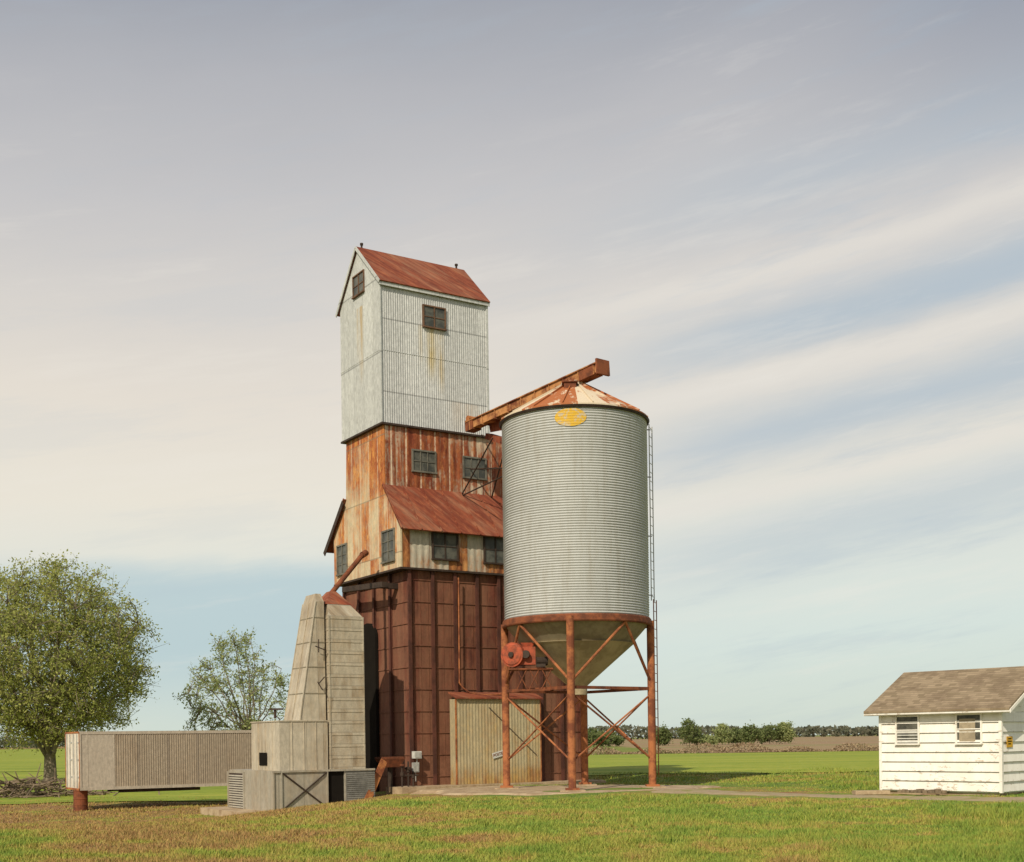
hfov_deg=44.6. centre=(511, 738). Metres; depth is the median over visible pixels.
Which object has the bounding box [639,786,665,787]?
footing
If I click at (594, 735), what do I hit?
tree
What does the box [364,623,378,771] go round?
doorway
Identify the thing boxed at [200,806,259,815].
concrete slab
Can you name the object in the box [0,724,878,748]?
treeline
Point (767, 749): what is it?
dry brush
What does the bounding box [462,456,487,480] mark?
window
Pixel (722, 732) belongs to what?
tree
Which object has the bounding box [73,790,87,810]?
steel drum
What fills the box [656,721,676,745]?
tree
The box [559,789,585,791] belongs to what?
footing
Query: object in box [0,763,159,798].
brush pile
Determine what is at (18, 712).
broadleaf tree
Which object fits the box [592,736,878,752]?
ploughed field
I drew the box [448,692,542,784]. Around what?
metal shed
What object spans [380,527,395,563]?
window
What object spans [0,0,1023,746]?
sky
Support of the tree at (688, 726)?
on the ploughed field at (823, 743)
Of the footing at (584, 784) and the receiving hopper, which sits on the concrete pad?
the footing at (584, 784)
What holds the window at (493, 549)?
in the grain elevator
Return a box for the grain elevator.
[323,243,580,791]
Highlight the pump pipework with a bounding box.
[400,761,418,786]
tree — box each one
[0,549,169,781]
[172,627,290,730]
[588,725,610,746]
[600,732,624,746]
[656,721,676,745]
[674,718,703,744]
[691,733,723,744]
[711,723,735,744]
[729,726,744,743]
[738,723,765,744]
[757,722,784,743]
[775,720,796,743]
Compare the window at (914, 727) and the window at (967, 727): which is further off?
the window at (914, 727)
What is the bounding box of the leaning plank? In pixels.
[365,758,386,797]
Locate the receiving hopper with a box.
[375,757,404,790]
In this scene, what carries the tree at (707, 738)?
on the ploughed field at (823, 743)
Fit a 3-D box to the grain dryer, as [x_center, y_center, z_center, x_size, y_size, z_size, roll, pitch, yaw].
[-7.171,-1.965,44.512,4.754,9.930,4.352,-1,0,-32]
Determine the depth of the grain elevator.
46.89 m
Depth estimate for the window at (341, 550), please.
49.20 m
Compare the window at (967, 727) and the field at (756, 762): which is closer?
the window at (967, 727)
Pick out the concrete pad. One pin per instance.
(521, 790)
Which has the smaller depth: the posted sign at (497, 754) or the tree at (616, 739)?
the posted sign at (497, 754)
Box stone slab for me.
[852,790,889,794]
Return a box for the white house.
[864,666,1023,795]
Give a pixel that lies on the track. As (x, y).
(720, 792)
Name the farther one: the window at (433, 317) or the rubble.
the window at (433, 317)
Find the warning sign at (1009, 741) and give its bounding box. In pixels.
[1007,736,1012,746]
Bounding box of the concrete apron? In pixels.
[386,780,605,793]
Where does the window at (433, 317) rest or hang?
in the grain elevator
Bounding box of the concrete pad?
[411,785,719,795]
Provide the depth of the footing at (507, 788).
41.94 m
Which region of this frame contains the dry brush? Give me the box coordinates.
[588,742,878,754]
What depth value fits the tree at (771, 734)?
234.99 m
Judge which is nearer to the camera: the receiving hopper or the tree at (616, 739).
the receiving hopper
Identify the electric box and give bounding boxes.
[412,751,421,761]
[412,762,418,781]
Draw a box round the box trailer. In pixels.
[65,730,251,792]
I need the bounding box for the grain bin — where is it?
[499,380,659,789]
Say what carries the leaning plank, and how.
on the ground at (630, 749)
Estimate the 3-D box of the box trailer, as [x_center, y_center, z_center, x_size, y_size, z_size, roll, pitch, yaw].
[-13.537,1.244,53.794,10.547,3.190,2.455,-1,0,-32]
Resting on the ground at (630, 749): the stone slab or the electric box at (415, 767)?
the stone slab
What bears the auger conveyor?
on the grain elevator
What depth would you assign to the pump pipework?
44.45 m
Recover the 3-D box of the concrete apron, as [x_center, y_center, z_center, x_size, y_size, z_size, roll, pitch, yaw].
[-0.437,2.184,46.734,8.900,1.045,1.250,-1,0,-32]
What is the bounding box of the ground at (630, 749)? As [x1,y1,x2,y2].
[0,735,1023,861]
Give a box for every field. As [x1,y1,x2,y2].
[0,748,64,771]
[0,751,878,803]
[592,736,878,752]
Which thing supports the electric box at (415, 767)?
attached to the grain elevator
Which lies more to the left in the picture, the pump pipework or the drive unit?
the pump pipework
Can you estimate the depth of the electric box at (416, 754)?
45.17 m
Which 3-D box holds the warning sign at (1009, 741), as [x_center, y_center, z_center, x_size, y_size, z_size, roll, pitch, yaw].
[13.733,0.078,34.416,0.340,0.300,0.013,-1,0,-43]
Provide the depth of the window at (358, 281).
47.35 m
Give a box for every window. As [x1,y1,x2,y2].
[336,543,347,576]
[351,269,364,299]
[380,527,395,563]
[411,449,437,474]
[422,304,446,330]
[431,532,459,561]
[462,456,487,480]
[483,536,503,564]
[894,715,920,744]
[954,713,982,744]
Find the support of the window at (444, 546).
in the grain elevator
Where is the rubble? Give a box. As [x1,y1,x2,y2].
[897,789,946,792]
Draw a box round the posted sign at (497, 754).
[492,750,502,758]
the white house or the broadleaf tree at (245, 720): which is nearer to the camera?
the white house
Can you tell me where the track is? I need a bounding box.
[651,789,1023,802]
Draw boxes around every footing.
[495,787,518,788]
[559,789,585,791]
[576,784,596,785]
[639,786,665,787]
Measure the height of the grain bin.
13.620 m
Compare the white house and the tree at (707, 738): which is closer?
the white house
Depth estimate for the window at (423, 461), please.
46.87 m
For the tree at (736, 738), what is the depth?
238.84 m
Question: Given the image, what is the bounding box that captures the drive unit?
[501,642,553,690]
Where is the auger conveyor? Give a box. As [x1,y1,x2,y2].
[462,358,609,497]
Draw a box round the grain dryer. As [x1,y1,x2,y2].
[227,550,374,810]
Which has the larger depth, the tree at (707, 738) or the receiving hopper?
the tree at (707, 738)
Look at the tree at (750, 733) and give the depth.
231.24 m
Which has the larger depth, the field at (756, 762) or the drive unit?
the field at (756, 762)

